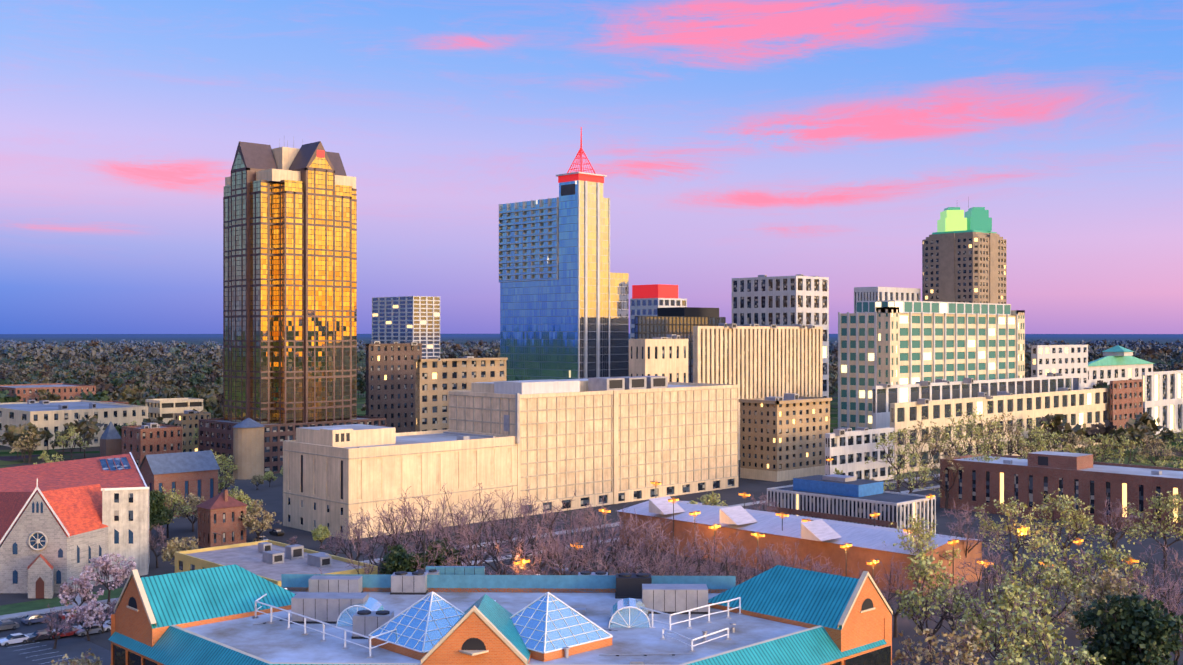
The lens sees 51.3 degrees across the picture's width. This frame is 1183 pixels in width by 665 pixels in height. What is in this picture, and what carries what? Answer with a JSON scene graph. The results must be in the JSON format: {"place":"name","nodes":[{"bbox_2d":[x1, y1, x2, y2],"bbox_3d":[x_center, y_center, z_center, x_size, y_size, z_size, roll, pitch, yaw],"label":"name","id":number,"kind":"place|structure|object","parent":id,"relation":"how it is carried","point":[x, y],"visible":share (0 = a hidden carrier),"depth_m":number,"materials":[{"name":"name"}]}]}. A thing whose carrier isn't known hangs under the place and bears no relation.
{"place":"outdoors","nodes":[
{"label":"outdoors","id":0,"kind":"place"},
{"bbox_2d":[99,401,128,403],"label":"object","id":1,"kind":"object","parent":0,"point":[119,402],"visible":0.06,"depth_m":635.06,"materials":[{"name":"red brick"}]},
{"bbox_2d":[0,334,1182,664],"bbox_3d":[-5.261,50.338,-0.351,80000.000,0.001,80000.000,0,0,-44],"label":"ground","id":2,"kind":"structure","parent":0,"point":[268,494],"depth_m":310.16,"materials":[{"name":"green plant"}]},
{"bbox_2d":[0,383,95,401],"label":"building","id":3,"kind":"structure","parent":2,"relation":"on","point":[26,392],"depth_m":726.20,"materials":[{"name":"brown brick"}]},
{"bbox_2d":[0,400,147,449],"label":"building","id":4,"kind":"structure","parent":2,"relation":"on","point":[52,417],"depth_m":546.54,"materials":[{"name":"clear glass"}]},
{"bbox_2d":[0,452,148,598],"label":"church","id":5,"kind":"structure","parent":2,"relation":"on","point":[79,517],"depth_m":246.21,"materials":[{"name":"stone"}]},
{"bbox_2d":[75,624,104,636],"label":"car","id":6,"kind":"object","parent":2,"relation":"on","point":[94,628],"visible":0.9,"depth_m":204.87,"materials":[{"name":"grey paint"}]},
{"bbox_2d":[103,620,110,631],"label":"car","id":7,"kind":"object","parent":2,"relation":"on","point":[107,626],"visible":0.25,"depth_m":207.37,"materials":[{"name":"white paint"}]},
{"bbox_2d":[100,421,121,456],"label":"steeple","id":8,"kind":"object","parent":2,"relation":"on","point":[110,441],"visible":0.68,"depth_m":471.71,"materials":[{"name":"brown brick"}]},
{"bbox_2d":[122,423,181,468],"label":"building","id":9,"kind":"structure","parent":2,"relation":"on","point":[139,442],"depth_m":458.86,"materials":[{"name":"red brick"}]},
{"bbox_2d":[146,398,202,424],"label":"building","id":10,"kind":"structure","parent":2,"relation":"on","point":[166,409],"depth_m":569.67,"materials":[{"name":"beige concrete"}]},
{"bbox_2d":[139,450,219,516],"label":"brick hall","id":11,"kind":"structure","parent":2,"relation":"on","point":[193,472],"depth_m":338.90,"materials":[{"name":"brown brick"}]},
{"bbox_2d":[174,410,210,451],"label":"building","id":12,"kind":"structure","parent":2,"relation":"on","point":[187,421],"depth_m":506.09,"materials":[{"name":"beige concrete"}]},
{"bbox_2d":[196,489,248,547],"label":"brick house","id":13,"kind":"structure","parent":2,"relation":"on","point":[220,513],"depth_m":289.38,"materials":[{"name":"red brick"}]},
{"bbox_2d":[233,418,264,479],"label":"silo","id":14,"kind":"object","parent":2,"relation":"on","point":[248,447],"visible":0.9,"depth_m":422.83,"materials":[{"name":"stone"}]},
{"bbox_2d":[253,536,268,541],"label":"car","id":15,"kind":"object","parent":2,"relation":"on","point":[260,538],"visible":0.44,"depth_m":294.67,"materials":[{"name":"grey paint"}]},
{"bbox_2d":[269,529,283,535],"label":"car","id":16,"kind":"object","parent":2,"relation":"on","point":[276,532],"visible":1,"depth_m":305.14,"materials":[{"name":"grey paint"}]},
{"bbox_2d":[175,540,377,586],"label":"building","id":17,"kind":"structure","parent":2,"relation":"on","point":[271,561],"depth_m":225.47,"materials":[{"name":"paint"}]},
{"bbox_2d":[223,140,356,423],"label":"skyscraper","id":18,"kind":"structure","parent":2,"relation":"on","point":[289,285],"depth_m":456.38,"materials":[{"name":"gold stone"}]},
{"bbox_2d":[199,415,385,473],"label":"brick building","id":19,"kind":"structure","parent":2,"relation":"on","point":[216,435],"depth_m":449.52,"materials":[{"name":"brown brick"}]},
{"bbox_2d":[365,341,421,432],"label":"brown brick building","id":20,"kind":"structure","parent":2,"relation":"on","point":[390,382],"depth_m":530.34,"materials":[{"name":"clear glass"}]},
{"bbox_2d":[283,424,517,538],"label":"building","id":21,"kind":"structure","parent":2,"relation":"on","point":[333,475],"depth_m":314.65,"materials":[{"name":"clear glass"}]},
{"bbox_2d":[372,296,439,358],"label":"office building","id":22,"kind":"structure","parent":2,"relation":"on","point":[403,319],"depth_m":914.89,"materials":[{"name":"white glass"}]},
{"bbox_2d":[414,356,507,431],"bbox_3d":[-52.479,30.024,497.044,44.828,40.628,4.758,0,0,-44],"label":"office building","id":23,"kind":"structure","parent":2,"relation":"on","point":[437,379],"depth_m":489.03,"materials":[{"name":"brick"}]},
{"bbox_2d":[0,474,939,664],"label":"road","id":24,"kind":"structure","parent":2,"relation":"on","point":[41,652],"depth_m":214.83,"materials":[{"name":"grey asphalt"}]},
{"bbox_2d":[0,620,19,629],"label":"car","id":25,"kind":"object","parent":24,"relation":"on","point":[6,624],"visible":1,"depth_m":208.16,"materials":[{"name":"grey paint"}]},
{"bbox_2d":[0,633,28,645],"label":"car","id":26,"kind":"object","parent":24,"relation":"on","point":[13,638],"visible":1,"depth_m":198.62,"materials":[{"name":"white paint"}]},
{"bbox_2d":[21,613,50,624],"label":"car","id":27,"kind":"object","parent":24,"relation":"on","point":[31,618],"visible":0.92,"depth_m":212.59,"materials":[{"name":"blue paint"}]},
{"bbox_2d":[27,630,52,642],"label":"car","id":28,"kind":"object","parent":24,"relation":"on","point":[32,638],"visible":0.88,"depth_m":200.83,"materials":[{"name":"grey paint"}]},
{"bbox_2d":[53,626,78,638],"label":"car","id":29,"kind":"object","parent":24,"relation":"on","point":[68,633],"visible":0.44,"depth_m":203.44,"materials":[{"name":"red paint"}]},
{"bbox_2d":[58,609,76,618],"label":"car","id":30,"kind":"object","parent":24,"relation":"on","point":[66,612],"visible":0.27,"depth_m":215.99,"materials":[{"name":"red paint"}]},
{"bbox_2d":[96,602,111,610],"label":"car","id":31,"kind":"object","parent":24,"relation":"on","point":[105,606],"visible":0.21,"depth_m":222.72,"materials":[{"name":"grey paint"}]},
{"bbox_2d":[108,564,892,664],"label":"teal-roofed building","id":32,"kind":"structure","parent":2,"relation":"on","point":[234,614],"depth_m":143.26,"materials":[{"name":"teal metal"}]},
{"bbox_2d":[549,564,567,570],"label":"car","id":33,"kind":"object","parent":2,"relation":"on","point":[557,567],"visible":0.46,"depth_m":258.68,"materials":[{"name":"blue paint"}]},
{"bbox_2d":[499,127,628,380],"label":"skyscraper","id":34,"kind":"structure","parent":2,"relation":"on","point":[564,302],"depth_m":634.08,"materials":[{"name":"blue glass"}]},
{"bbox_2d":[0,338,1182,462],"bbox_3d":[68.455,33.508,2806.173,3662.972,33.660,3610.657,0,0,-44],"label":"distant trees","id":35,"kind":"object","parent":2,"relation":"on","point":[145,382],"visible":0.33,"depth_m":1180.12,"materials":[{"name":"green plant"}]},
{"bbox_2d":[449,376,737,516],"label":"building","id":36,"kind":"structure","parent":2,"relation":"on","point":[593,442],"depth_m":361.23,"materials":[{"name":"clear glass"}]},
{"bbox_2d":[9,405,1182,664],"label":"trees","id":37,"kind":"object","parent":2,"relation":"on","point":[1127,625],"visible":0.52,"depth_m":202.88,"materials":[{"name":"green plant"}]},
{"bbox_2d":[36,482,1182,664],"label":"bare trees","id":38,"kind":"object","parent":2,"relation":"on","point":[553,552],"visible":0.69,"depth_m":220.49,"materials":[{"name":"brown plant"}]},
{"bbox_2d":[629,334,687,382],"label":"building","id":39,"kind":"structure","parent":2,"relation":"on","point":[662,356],"depth_m":435.03,"materials":[{"name":"beige concrete"}]},
{"bbox_2d":[630,298,686,338],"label":"office building","id":40,"kind":"structure","parent":2,"relation":"on","point":[644,306],"depth_m":809.60,"materials":[{"name":"white concrete"}]},
{"bbox_2d":[632,284,677,298],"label":"rooftop sign box","id":41,"kind":"object","parent":40,"relation":"on","point":[655,291],"visible":0.92,"depth_m":806.24,"materials":[{"name":"red paint"}]},
{"bbox_2d":[213,458,1138,614],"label":"street lamps","id":42,"kind":"object","parent":2,"relation":"on","point":[517,561],"visible":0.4,"depth_m":245.69,"materials":[{"name":"orange"}]},
{"bbox_2d":[520,457,1132,566],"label":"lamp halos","id":43,"kind":"object","parent":42,"relation":"on","point":[873,562],"visible":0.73,"depth_m":247.58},
{"bbox_2d":[635,316,725,382],"bbox_3d":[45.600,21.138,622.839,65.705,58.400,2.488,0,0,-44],"label":"dark glass building","id":44,"kind":"structure","parent":2,"relation":"on","point":[648,327],"depth_m":617.92,"materials":[{"name":"black glass"}]},
{"bbox_2d":[657,307,718,316],"bbox_3d":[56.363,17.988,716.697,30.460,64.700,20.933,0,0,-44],"label":"dark box","id":45,"kind":"object","parent":44,"relation":"on","point":[691,312],"visible":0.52,"depth_m":707.02,"materials":[{"name":"black"}]},
{"bbox_2d":[693,323,822,459],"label":"office building","id":46,"kind":"structure","parent":2,"relation":"on","point":[754,361],"depth_m":495.19,"materials":[{"name":"beige concrete"}]},
{"bbox_2d":[732,274,828,397],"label":"office building","id":47,"kind":"structure","parent":2,"relation":"on","point":[762,300],"depth_m":651.56,"materials":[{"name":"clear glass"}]},
{"bbox_2d":[739,393,831,481],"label":"apartment building","id":48,"kind":"structure","parent":2,"relation":"on","point":[782,438],"depth_m":422.95,"materials":[{"name":"brick"}]},
{"bbox_2d":[618,496,981,596],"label":"low building","id":49,"kind":"structure","parent":2,"relation":"on","point":[824,538],"depth_m":256.74,"materials":[{"name":"orange brick"}]},
{"bbox_2d":[767,474,935,533],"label":"building","id":50,"kind":"structure","parent":2,"relation":"on","point":[846,498],"depth_m":305.93,"materials":[{"name":"white concrete"}]},
{"bbox_2d":[825,427,893,480],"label":"building","id":51,"kind":"structure","parent":2,"relation":"on","point":[848,450],"depth_m":409.97,"materials":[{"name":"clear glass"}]},
{"bbox_2d":[838,300,1024,430],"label":"office building","id":52,"kind":"structure","parent":2,"relation":"on","point":[894,342],"depth_m":535.12,"materials":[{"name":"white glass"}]},
{"bbox_2d":[854,287,920,312],"bbox_3d":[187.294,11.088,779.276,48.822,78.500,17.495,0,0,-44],"label":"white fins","id":53,"kind":"object","parent":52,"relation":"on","point":[881,293],"visible":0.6,"depth_m":767.14,"materials":[{"name":"white concrete"}]},
{"bbox_2d":[922,197,1005,303],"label":"high-rise tower","id":54,"kind":"structure","parent":2,"relation":"on","point":[963,259],"depth_m":779.50,"materials":[{"name":"brown concrete"}]},
{"bbox_2d":[872,373,1079,428],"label":"office building","id":55,"kind":"structure","parent":2,"relation":"on","point":[884,396],"depth_m":507.15,"materials":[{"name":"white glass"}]},
{"bbox_2d":[890,388,1108,473],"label":"office building","id":56,"kind":"structure","parent":2,"relation":"on","point":[1088,406],"depth_m":487.98,"materials":[{"name":"beige concrete"}]},
{"bbox_2d":[1031,345,1087,389],"bbox_3d":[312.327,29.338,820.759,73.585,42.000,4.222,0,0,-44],"label":"building","id":57,"kind":"structure","parent":2,"relation":"on","point":[1065,360],"depth_m":817.23,"materials":[{"name":"white concrete"}]},
{"bbox_2d":[940,451,1182,534],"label":"brick building","id":58,"kind":"structure","parent":2,"relation":"on","point":[1083,478],"depth_m":332.88,"materials":[{"name":"brown brick"}]},
{"bbox_2d":[1088,345,1154,387],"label":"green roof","id":59,"kind":"structure","parent":2,"relation":"on","point":[1117,363],"depth_m":931.35,"materials":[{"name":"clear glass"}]},
{"bbox_2d":[1110,379,1142,429],"bbox_3d":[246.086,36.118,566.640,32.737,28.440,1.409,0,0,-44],"label":"building","id":60,"kind":"structure","parent":2,"relation":"on","point":[1126,400],"depth_m":564.09,"materials":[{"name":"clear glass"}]},
{"bbox_2d":[1142,370,1182,434],"bbox_3d":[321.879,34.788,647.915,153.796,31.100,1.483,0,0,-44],"label":"building","id":61,"kind":"structure","parent":2,"relation":"on","point":[1163,396],"depth_m":612.37,"materials":[{"name":"white concrete"}]},
{"bbox_2d":[0,0,1182,333],"label":"sky","id":62,"kind":"structure","parent":0,"point":[730,139],"materials":[{"name":"blue"}]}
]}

